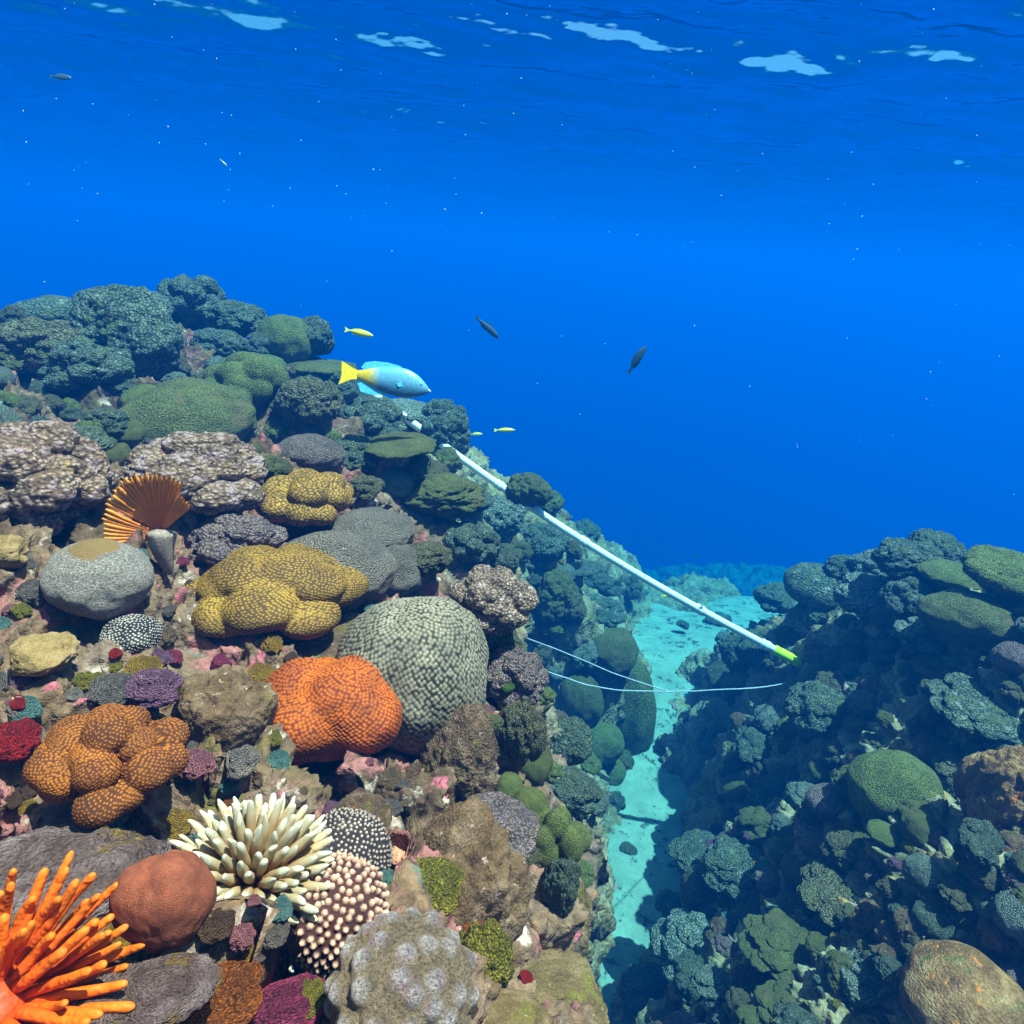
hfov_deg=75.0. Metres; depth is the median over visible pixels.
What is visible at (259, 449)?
hard coral
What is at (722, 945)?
hard coral
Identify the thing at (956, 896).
hard coral
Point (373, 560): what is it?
mound coral
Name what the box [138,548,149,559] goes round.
rubble lump
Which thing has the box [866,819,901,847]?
massive coral
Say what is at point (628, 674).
hard coral
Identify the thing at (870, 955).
reef tuft
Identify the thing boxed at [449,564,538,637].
cauliflower coral
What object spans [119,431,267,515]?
cauliflower coral
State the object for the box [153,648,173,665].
rubble lump
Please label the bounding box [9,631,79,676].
rock
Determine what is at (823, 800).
hard coral
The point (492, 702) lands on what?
hard coral
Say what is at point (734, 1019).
hard coral
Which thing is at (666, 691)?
rope
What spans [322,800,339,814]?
rubble lump
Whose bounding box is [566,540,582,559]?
hard coral
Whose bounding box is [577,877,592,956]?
rock
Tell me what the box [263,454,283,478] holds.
hard coral
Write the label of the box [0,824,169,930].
rock
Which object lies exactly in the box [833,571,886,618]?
hard coral
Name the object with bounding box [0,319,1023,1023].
reef slope
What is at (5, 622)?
rubble lump
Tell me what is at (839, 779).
hard coral
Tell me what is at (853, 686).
hard coral
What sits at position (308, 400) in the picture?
hard coral
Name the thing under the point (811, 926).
reef tuft
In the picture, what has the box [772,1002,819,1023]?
hard coral
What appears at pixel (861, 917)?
hard coral
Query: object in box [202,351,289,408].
lobed coral
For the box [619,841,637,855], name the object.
sand stone
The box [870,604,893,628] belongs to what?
hard coral
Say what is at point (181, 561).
rubble lump
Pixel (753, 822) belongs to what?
hard coral
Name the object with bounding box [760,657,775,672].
hard coral
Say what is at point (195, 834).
rubble lump
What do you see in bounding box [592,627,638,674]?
massive coral
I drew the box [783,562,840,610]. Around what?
massive coral
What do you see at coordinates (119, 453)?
hard coral
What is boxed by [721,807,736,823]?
reef tuft
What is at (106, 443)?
hard coral
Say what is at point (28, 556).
pebble
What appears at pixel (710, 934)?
reef tuft
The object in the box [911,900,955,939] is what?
hard coral
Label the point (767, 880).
hard coral
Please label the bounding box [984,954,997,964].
hard coral
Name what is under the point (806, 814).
hard coral
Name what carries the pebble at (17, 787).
on the reef slope
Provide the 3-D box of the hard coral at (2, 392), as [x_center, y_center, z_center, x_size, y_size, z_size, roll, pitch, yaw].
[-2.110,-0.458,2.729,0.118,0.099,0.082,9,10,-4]
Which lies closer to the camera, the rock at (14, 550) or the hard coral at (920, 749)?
the rock at (14, 550)
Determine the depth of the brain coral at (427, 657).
1.34 m
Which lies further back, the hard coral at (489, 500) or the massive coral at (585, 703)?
the massive coral at (585, 703)
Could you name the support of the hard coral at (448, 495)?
on the reef slope
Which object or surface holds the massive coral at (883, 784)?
on the reef slope
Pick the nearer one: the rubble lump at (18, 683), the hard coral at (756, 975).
the rubble lump at (18, 683)
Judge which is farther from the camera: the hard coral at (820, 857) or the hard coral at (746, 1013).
the hard coral at (820, 857)
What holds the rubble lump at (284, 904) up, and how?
on the reef slope
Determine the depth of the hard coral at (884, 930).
2.10 m
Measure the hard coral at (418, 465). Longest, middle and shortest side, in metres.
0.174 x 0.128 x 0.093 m
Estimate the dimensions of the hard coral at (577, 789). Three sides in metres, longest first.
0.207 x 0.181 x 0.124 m
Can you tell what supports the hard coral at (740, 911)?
on the reef slope
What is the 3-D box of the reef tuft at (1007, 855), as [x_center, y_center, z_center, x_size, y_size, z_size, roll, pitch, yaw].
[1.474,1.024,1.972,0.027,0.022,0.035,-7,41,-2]
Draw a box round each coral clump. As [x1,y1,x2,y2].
[83,672,132,705]
[121,655,163,674]
[124,668,183,709]
[446,791,539,860]
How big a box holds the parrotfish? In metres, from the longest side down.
0.383 x 0.142 x 0.048 m
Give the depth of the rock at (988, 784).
2.19 m
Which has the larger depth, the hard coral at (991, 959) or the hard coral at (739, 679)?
the hard coral at (739, 679)
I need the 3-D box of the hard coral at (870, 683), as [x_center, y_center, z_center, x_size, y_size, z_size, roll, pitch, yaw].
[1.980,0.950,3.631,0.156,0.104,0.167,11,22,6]
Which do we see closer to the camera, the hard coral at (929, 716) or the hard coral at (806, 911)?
the hard coral at (806, 911)
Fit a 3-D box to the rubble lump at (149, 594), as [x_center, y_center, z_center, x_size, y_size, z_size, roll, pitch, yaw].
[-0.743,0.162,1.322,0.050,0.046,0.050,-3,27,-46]
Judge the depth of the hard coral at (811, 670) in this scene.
4.06 m
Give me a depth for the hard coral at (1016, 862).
1.91 m
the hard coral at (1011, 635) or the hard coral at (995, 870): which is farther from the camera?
the hard coral at (1011, 635)
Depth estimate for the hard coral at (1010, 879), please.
1.91 m
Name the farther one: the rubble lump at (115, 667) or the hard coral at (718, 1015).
the hard coral at (718, 1015)
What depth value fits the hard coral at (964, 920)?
1.99 m
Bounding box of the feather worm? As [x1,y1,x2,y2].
[102,473,190,574]
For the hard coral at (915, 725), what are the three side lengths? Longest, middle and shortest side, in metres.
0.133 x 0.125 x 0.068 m
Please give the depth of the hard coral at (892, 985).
1.96 m
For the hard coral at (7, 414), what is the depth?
2.20 m
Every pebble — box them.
[4,699,11,705]
[6,704,19,718]
[6,791,22,809]
[9,694,25,710]
[14,784,20,791]
[26,553,32,558]
[52,611,65,621]
[71,664,78,669]
[109,648,122,659]
[166,779,173,785]
[202,781,208,786]
[253,638,261,645]
[256,954,265,962]
[283,651,297,662]
[300,786,308,794]
[365,757,373,765]
[400,799,408,806]
[519,969,532,983]
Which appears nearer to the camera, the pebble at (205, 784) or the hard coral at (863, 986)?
the pebble at (205, 784)
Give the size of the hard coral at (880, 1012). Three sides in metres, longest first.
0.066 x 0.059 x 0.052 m
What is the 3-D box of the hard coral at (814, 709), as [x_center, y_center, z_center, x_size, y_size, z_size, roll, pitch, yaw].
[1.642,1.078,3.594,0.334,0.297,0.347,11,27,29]
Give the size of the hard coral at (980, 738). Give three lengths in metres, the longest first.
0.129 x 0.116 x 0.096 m
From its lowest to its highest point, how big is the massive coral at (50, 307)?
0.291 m
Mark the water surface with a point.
(572, 138)
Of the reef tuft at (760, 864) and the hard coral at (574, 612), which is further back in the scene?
the hard coral at (574, 612)
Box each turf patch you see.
[302,977,326,1018]
[415,856,464,916]
[459,917,515,987]
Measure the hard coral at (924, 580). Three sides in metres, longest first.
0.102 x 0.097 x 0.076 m
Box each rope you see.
[527,638,666,690]
[548,671,787,691]
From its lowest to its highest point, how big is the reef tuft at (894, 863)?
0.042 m
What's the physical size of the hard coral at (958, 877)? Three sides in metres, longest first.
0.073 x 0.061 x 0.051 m
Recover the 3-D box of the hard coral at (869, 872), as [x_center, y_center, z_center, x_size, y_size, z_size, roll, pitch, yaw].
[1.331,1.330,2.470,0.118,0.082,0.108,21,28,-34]
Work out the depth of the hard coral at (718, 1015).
2.42 m
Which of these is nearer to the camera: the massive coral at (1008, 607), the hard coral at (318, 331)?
the massive coral at (1008, 607)
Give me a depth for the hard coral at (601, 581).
6.86 m
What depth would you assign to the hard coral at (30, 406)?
2.71 m
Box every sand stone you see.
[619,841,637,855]
[676,620,688,629]
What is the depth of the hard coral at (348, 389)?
4.25 m
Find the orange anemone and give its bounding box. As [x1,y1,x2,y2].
[0,851,145,1023]
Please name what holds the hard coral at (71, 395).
on the reef slope
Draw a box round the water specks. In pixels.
[23,4,981,553]
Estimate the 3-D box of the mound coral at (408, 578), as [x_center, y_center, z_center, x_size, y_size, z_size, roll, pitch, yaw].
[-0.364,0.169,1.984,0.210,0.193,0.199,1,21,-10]
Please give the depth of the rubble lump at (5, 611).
1.15 m
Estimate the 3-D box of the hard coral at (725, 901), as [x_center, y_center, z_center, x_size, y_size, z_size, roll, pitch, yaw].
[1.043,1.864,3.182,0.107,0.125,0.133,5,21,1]
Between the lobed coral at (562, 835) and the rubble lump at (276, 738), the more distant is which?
the lobed coral at (562, 835)
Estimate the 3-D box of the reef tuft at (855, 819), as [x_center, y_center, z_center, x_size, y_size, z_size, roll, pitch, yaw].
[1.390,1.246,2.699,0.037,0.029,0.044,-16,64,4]
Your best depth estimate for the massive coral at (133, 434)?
2.52 m
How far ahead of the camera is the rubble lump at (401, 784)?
1.18 m
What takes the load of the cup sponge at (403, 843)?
on the reef slope
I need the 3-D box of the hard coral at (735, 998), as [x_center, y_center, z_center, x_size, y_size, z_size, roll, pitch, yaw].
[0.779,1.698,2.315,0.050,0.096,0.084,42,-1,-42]
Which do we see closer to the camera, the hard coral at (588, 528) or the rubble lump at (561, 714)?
the rubble lump at (561, 714)
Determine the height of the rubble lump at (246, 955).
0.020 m
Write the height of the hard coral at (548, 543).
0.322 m
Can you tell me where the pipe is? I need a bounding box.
[370,394,803,667]
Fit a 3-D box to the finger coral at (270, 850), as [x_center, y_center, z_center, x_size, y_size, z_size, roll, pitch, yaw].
[-0.253,0.352,0.644,0.175,0.130,0.164,5,21,0]
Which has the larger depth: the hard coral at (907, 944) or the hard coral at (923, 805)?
the hard coral at (923, 805)
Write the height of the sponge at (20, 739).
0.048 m
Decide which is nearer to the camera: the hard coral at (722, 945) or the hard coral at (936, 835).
the hard coral at (936, 835)
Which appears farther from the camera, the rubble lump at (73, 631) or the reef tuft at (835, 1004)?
the reef tuft at (835, 1004)
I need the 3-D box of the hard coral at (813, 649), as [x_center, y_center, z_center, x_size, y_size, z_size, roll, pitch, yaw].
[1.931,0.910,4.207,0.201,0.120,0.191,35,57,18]
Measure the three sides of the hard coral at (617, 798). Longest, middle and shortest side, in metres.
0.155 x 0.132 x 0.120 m
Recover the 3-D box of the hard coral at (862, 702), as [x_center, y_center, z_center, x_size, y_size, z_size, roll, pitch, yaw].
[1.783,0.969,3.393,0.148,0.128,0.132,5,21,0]
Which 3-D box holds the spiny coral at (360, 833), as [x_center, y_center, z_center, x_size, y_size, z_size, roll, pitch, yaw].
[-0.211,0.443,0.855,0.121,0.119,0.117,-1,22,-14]
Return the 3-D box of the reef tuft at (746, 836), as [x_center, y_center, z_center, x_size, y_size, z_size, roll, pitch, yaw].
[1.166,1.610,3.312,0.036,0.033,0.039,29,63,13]
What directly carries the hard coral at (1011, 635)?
on the reef slope
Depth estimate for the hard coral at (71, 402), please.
3.04 m
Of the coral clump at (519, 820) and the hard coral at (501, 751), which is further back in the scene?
the hard coral at (501, 751)
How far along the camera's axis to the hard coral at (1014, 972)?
1.83 m
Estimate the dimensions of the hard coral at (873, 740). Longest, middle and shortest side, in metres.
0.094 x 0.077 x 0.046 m
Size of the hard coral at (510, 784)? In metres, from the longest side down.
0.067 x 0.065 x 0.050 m
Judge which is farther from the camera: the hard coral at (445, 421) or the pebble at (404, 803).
the hard coral at (445, 421)
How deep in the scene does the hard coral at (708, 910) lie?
3.25 m
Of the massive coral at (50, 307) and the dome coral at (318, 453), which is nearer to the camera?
the dome coral at (318, 453)
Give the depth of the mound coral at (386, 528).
1.96 m
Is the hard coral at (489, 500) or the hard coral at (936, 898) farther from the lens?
the hard coral at (489, 500)
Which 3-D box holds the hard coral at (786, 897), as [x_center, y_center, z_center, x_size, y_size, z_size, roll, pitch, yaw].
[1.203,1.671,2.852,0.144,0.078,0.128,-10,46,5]
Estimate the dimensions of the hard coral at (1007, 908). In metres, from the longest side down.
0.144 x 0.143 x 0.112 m
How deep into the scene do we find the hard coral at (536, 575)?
5.24 m
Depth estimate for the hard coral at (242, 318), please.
4.38 m
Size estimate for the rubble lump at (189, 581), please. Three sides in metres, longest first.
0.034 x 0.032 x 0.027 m
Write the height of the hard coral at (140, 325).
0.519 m
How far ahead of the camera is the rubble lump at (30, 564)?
1.22 m
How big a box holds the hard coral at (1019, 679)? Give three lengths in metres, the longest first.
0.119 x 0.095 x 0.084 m
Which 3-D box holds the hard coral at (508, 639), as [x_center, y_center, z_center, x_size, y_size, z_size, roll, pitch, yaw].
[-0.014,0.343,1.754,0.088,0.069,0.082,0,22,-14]
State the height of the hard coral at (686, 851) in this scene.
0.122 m
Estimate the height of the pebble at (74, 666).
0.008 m
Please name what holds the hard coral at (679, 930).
on the reef slope
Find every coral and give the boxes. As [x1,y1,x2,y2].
[0,305,27,322]
[0,316,93,374]
[0,353,30,374]
[0,366,15,387]
[0,390,5,401]
[0,404,23,423]
[0,420,119,535]
[2,391,21,406]
[8,394,42,418]
[12,295,73,320]
[22,703,189,828]
[28,378,67,398]
[29,415,49,421]
[36,336,135,395]
[39,538,153,619]
[43,394,66,416]
[59,407,84,421]
[62,393,80,399]
[63,397,81,407]
[68,284,183,380]
[71,284,125,304]
[71,424,116,451]
[75,420,107,435]
[80,407,130,436]
[98,614,162,654]
[99,376,135,396]
[105,443,130,465]
[109,849,216,953]
[113,419,144,445]
[119,377,255,439]
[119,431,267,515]
[120,384,156,406]
[142,437,152,444]
[151,291,174,311]
[156,274,226,329]
[160,371,187,381]
[169,792,335,972]
[171,354,191,374]
[185,543,368,639]
[187,513,288,566]
[189,327,246,357]
[190,370,203,378]
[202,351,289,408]
[203,299,266,336]
[205,355,223,366]
[222,354,286,370]
[243,332,270,353]
[248,417,256,433]
[254,444,263,454]
[254,468,353,526]
[255,314,313,362]
[263,418,287,440]
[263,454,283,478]
[265,655,402,765]
[269,400,280,412]
[274,376,344,425]
[278,433,345,472]
[279,458,292,474]
[281,964,304,979]
[285,530,396,613]
[287,358,356,375]
[287,363,304,377]
[290,851,389,979]
[299,423,318,433]
[301,315,334,355]
[306,373,321,379]
[319,373,359,402]
[322,807,393,871]
[323,907,478,1023]
[325,431,341,440]
[331,507,414,546]
[336,434,379,473]
[336,596,488,756]
[337,396,406,437]
[346,389,367,405]
[349,475,384,501]
[365,432,436,459]
[376,467,412,497]
[386,544,423,597]
[393,398,425,422]
[400,472,485,518]
[402,454,431,476]
[408,541,453,576]
[414,399,470,454]
[427,460,448,474]
[433,446,460,470]
[442,520,500,563]
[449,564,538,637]
[476,484,492,512]
[483,495,525,537]
[485,636,495,649]
[486,645,548,709]
[488,697,497,707]
[490,543,521,570]
[490,714,503,729]
[493,629,522,649]
[496,699,547,764]
[496,772,522,796]
[498,744,503,756]
[505,472,553,506]
[513,786,549,815]
[515,539,533,563]
[518,522,529,535]
[520,745,552,786]
[525,522,570,563]
[525,557,536,571]
[526,848,542,868]
[528,566,545,586]
[533,641,554,664]
[534,567,579,623]
[536,805,591,870]
[538,490,564,514]
[539,856,581,917]
[540,620,567,636]
[540,687,556,703]
[546,761,563,782]
[548,665,562,682]
[549,716,593,765]
[550,765,603,815]
[558,563,575,580]
[558,670,603,725]
[562,591,586,625]
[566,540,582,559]
[568,640,597,669]
[571,810,588,819]
[574,518,600,539]
[575,560,603,576]
[578,858,594,886]
[580,753,601,775]
[584,571,611,592]
[589,593,626,626]
[591,722,624,764]
[591,794,609,816]
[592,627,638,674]
[600,583,620,597]
[604,760,625,785]
[610,791,625,811]
[616,659,656,754]
[616,670,632,682]
[617,961,667,1015]
[620,749,634,769]
[622,575,642,604]
[648,1008,663,1023]
[649,907,711,983]
[655,888,681,917]
[662,1011,700,1023]
[663,996,681,1019]
[667,828,714,872]
[672,948,705,1006]
[680,864,719,911]
[689,964,729,1007]
[696,724,727,758]
[698,900,716,919]
[699,836,763,901]
[702,612,732,627]
[705,659,731,690]
[707,999,730,1023]
[709,823,722,836]
[709,934,732,957]
[710,914,733,935]
[715,631,729,643]
[715,831,746,842]
[718,628,762,671]
[718,894,733,909]
[720,671,748,696]
[721,769,752,802]
[723,754,746,774]
[724,696,735,704]
[724,986,750,1013]
[729,712,746,730]
[730,723,771,765]
[730,899,760,925]
[730,939,737,954]
[730,1013,738,1023]
[731,964,750,991]
[733,806,772,842]
[735,1004,763,1023]
[738,907,812,983]
[745,784,773,808]
[746,961,769,982]
[747,979,764,992]
[749,704,779,735]
[752,582,798,613]
[752,760,767,778]
[753,865,781,897]
[754,979,807,1023]
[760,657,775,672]
[764,771,785,796]
[769,813,790,838]
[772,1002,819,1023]
[775,626,801,645]
[776,718,794,737]
[776,886,799,913]
[777,738,792,754]
[780,852,809,887]
[781,764,799,781]
[781,837,794,854]
[782,680,847,740]
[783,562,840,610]
[784,820,794,837]
[786,781,813,807]
[793,819,824,856]
[795,602,829,630]
[795,896,816,917]
[796,800,823,827]
[796,860,857,931]
[799,920,809,927]
[803,640,828,663]
[803,661,830,680]
[803,931,835,960]
[805,783,849,821]
[808,758,837,782]
[812,969,830,995]
[814,916,834,935]
[815,670,844,691]
[817,853,827,860]
[819,830,860,870]
[821,737,850,766]
[822,644,842,669]
[823,949,855,992]
[824,554,853,579]
[827,988,848,1004]
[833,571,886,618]
[833,764,848,798]
[835,613,860,629]
[836,902,855,932]
[840,947,882,1014]
[842,681,860,690]
[844,689,877,716]
[845,748,863,763]
[846,749,943,822]
[847,548,887,576]
[849,898,879,943]
[851,829,869,846]
[856,939,873,952]
[857,857,882,884]
[860,675,880,694]
[861,949,876,970]
[864,732,881,747]
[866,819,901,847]
[870,537,943,578]
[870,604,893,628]
[871,1006,892,1023]
[873,909,904,964]
[873,954,901,982]
[874,877,902,899]
[875,710,893,728]
[877,576,934,621]
[882,895,912,923]
[884,969,899,1001]
[885,575,896,583]
[893,616,947,654]
[893,908,920,941]
[897,799,932,816]
[898,660,923,683]
[898,935,929,960]
[899,679,918,695]
[899,939,1023,1023]
[900,808,943,848]
[902,852,944,892]
[905,713,935,736]
[907,528,966,562]
[909,654,960,679]
[909,733,932,767]
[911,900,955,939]
[916,559,980,589]
[916,588,1017,646]
[917,576,926,582]
[919,678,938,696]
[919,704,941,726]
[920,891,945,908]
[925,672,1023,749]
[928,830,944,850]
[930,749,962,779]
[937,877,974,911]
[942,778,956,799]
[945,871,970,891]
[948,903,976,931]
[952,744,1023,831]
[952,842,992,876]
[957,817,1004,865]
[961,544,1023,601]
[961,738,986,757]
[962,930,990,955]
[967,645,994,676]
[972,866,998,882]
[973,734,990,744]
[975,873,1001,892]
[975,916,1022,959]
[979,901,993,923]
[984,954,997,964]
[989,641,1023,674]
[991,889,1023,940]
[991,954,1005,961]
[997,961,1023,990]
[999,678,1023,706]
[999,830,1023,853]
[999,869,1023,890]
[1001,626,1023,643]
[1002,603,1013,613]
[1009,850,1023,878]
[1010,886,1023,904]
[1013,600,1023,617]
[1013,617,1023,639]
[1014,673,1023,690]
[1020,715,1023,726]
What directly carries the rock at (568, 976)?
on the reef slope
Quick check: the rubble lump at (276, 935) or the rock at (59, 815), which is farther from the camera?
the rock at (59, 815)
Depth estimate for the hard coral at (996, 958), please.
1.90 m
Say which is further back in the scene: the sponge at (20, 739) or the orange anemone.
the sponge at (20, 739)
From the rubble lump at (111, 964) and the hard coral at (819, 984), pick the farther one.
the hard coral at (819, 984)
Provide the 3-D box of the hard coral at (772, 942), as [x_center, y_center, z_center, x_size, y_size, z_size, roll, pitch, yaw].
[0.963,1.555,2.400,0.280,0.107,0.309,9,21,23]
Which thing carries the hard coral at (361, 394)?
on the reef slope
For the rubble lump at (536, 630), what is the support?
on the rubble lump at (541, 638)
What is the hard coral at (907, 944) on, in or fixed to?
on the reef slope
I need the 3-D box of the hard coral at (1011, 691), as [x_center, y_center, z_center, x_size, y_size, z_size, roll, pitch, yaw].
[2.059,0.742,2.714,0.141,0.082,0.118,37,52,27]
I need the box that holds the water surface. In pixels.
[0,0,1023,280]
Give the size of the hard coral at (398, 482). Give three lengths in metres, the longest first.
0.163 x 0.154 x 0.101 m
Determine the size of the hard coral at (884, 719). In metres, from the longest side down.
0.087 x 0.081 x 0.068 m
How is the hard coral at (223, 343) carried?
on the reef slope
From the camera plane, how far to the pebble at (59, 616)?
1.19 m
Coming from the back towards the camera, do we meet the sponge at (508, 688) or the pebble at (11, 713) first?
the sponge at (508, 688)
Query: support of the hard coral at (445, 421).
on the reef slope
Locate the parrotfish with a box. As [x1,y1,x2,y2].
[338,361,430,397]
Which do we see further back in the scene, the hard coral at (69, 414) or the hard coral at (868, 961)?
the hard coral at (69, 414)
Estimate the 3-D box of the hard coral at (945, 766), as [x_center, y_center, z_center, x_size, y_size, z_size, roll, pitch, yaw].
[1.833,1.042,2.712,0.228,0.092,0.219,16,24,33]
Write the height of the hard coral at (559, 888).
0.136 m
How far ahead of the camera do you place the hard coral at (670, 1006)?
2.88 m
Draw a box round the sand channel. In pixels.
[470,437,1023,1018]
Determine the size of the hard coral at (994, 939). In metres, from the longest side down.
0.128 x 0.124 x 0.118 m
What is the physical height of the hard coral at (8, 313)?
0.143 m
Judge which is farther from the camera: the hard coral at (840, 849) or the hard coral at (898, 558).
the hard coral at (898, 558)
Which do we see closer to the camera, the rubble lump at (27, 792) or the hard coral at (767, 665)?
the rubble lump at (27, 792)
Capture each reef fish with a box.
[49,73,70,79]
[344,327,372,336]
[475,314,498,338]
[494,428,514,431]
[626,346,645,375]
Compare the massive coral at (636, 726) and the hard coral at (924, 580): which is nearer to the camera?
the hard coral at (924, 580)
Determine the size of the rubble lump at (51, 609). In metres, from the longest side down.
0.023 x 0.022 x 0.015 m
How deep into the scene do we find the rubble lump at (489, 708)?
1.52 m
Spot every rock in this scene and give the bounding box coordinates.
[0,534,29,570]
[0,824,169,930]
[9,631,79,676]
[37,801,129,829]
[69,952,222,1023]
[175,664,277,751]
[278,612,360,657]
[332,787,392,831]
[415,796,531,944]
[419,703,498,802]
[484,988,553,1023]
[520,948,609,1023]
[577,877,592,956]
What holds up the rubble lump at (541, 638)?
on the reef slope
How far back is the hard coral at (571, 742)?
2.43 m
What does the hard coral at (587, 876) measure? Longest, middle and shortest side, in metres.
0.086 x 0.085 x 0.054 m
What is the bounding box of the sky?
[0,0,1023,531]
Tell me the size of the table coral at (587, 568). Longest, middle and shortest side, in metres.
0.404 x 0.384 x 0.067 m
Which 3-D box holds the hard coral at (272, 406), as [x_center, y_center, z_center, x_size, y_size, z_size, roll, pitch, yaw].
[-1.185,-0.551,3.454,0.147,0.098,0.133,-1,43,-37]
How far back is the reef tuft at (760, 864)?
3.12 m
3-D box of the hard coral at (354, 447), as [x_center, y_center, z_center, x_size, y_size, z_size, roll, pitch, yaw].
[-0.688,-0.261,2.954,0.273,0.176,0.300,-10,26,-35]
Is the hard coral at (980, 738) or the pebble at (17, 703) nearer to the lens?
the pebble at (17, 703)
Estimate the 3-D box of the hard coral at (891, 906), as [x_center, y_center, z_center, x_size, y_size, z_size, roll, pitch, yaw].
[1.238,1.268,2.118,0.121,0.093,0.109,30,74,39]
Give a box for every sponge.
[0,717,41,763]
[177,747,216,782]
[181,956,263,1023]
[249,972,325,1023]
[387,829,415,868]
[459,921,484,944]
[501,682,514,693]
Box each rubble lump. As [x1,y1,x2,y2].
[0,603,16,615]
[0,616,11,629]
[0,654,4,664]
[0,671,9,691]
[8,695,42,721]
[9,602,32,619]
[10,674,33,690]
[15,579,46,607]
[18,799,37,814]
[19,785,36,800]
[22,559,38,569]
[26,740,43,759]
[45,604,58,614]
[55,626,79,639]
[65,687,83,701]
[69,613,81,617]
[70,620,85,633]
[71,671,94,693]
[85,617,113,626]
[93,672,103,677]
[103,922,130,948]
[105,961,115,968]
[109,661,122,672]
[134,949,145,957]
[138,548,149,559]
[143,590,151,600]
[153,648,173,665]
[159,627,177,646]
[159,808,194,840]
[162,604,176,617]
[167,649,183,665]
[174,949,186,952]
[176,556,189,565]
[184,579,192,585]
[184,781,196,792]
[186,738,198,748]
[192,825,207,838]
[196,907,235,944]
[201,747,214,752]
[210,653,232,669]
[218,778,239,795]
[223,797,232,806]
[225,744,262,780]
[227,921,256,952]
[240,945,261,964]
[244,662,274,681]
[246,894,260,907]
[260,634,282,654]
[263,921,289,949]
[268,749,289,770]
[270,729,282,746]
[272,893,292,922]
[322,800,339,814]
[364,603,373,610]
[377,765,400,790]
[381,869,393,885]
[384,798,402,816]
[396,779,411,789]
[470,1004,478,1018]
[485,704,493,713]
[530,619,540,637]
[532,633,550,646]
[554,710,567,719]
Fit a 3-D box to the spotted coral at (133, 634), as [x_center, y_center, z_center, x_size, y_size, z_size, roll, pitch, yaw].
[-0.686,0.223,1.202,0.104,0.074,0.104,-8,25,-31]
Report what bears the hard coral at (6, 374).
on the reef slope
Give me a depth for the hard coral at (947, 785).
2.63 m
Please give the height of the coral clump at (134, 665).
0.025 m
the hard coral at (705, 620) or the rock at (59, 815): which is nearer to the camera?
the rock at (59, 815)
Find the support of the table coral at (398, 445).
on the reef slope
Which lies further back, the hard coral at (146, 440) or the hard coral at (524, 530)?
the hard coral at (524, 530)
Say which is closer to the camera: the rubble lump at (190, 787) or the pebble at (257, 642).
the rubble lump at (190, 787)
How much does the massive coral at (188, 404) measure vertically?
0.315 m
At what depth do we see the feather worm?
1.40 m
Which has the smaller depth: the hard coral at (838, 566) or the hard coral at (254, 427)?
the hard coral at (254, 427)
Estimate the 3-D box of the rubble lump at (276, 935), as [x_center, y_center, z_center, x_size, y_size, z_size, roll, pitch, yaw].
[-0.197,0.351,0.556,0.022,0.012,0.024,31,43,-25]
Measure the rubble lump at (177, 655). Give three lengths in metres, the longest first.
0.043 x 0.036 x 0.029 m
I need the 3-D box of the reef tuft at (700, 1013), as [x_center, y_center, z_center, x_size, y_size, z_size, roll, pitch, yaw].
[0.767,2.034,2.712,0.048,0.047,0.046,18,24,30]
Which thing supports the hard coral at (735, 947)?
on the reef slope
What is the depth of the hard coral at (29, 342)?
3.21 m
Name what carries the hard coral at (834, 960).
on the reef slope
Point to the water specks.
(465, 134)
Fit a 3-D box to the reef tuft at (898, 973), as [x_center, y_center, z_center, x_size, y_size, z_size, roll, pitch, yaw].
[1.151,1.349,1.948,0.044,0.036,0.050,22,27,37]
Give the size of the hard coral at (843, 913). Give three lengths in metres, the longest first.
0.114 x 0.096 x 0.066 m
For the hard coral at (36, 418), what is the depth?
2.65 m
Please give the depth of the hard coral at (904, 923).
2.04 m
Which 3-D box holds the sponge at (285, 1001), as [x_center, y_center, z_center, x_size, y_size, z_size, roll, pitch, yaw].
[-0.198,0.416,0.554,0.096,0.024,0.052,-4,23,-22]
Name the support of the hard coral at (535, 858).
on the reef slope
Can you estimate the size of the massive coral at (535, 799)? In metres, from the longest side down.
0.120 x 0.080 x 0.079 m
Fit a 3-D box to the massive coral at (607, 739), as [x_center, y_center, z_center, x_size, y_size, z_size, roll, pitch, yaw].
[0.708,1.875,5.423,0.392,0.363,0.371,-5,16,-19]
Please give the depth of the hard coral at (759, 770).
3.99 m
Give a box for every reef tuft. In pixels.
[695,1006,705,1020]
[705,929,715,940]
[706,838,714,846]
[715,794,724,804]
[717,768,726,778]
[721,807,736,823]
[721,909,735,926]
[727,980,732,988]
[733,953,742,961]
[743,832,749,840]
[753,859,770,872]
[766,904,781,913]
[784,792,789,801]
[803,921,814,930]
[828,932,840,945]
[831,999,842,1009]
[847,806,859,815]
[848,1002,864,1013]
[849,824,862,832]
[851,814,860,825]
[858,891,865,897]
[867,951,873,962]
[870,943,896,958]
[888,856,902,870]
[896,966,900,977]
[902,838,915,850]
[908,893,919,903]
[940,824,947,835]
[967,910,978,918]
[1005,852,1011,861]
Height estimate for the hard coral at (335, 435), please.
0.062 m
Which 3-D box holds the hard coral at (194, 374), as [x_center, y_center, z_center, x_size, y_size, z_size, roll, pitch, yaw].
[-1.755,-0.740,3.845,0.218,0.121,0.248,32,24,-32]
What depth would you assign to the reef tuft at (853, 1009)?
2.04 m
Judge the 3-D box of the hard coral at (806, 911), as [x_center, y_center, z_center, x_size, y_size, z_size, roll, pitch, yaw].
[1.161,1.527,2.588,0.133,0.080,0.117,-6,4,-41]
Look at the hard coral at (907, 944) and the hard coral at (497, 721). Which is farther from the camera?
the hard coral at (907, 944)
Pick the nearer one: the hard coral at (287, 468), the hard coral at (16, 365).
the hard coral at (287, 468)
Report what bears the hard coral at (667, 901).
on the reef slope

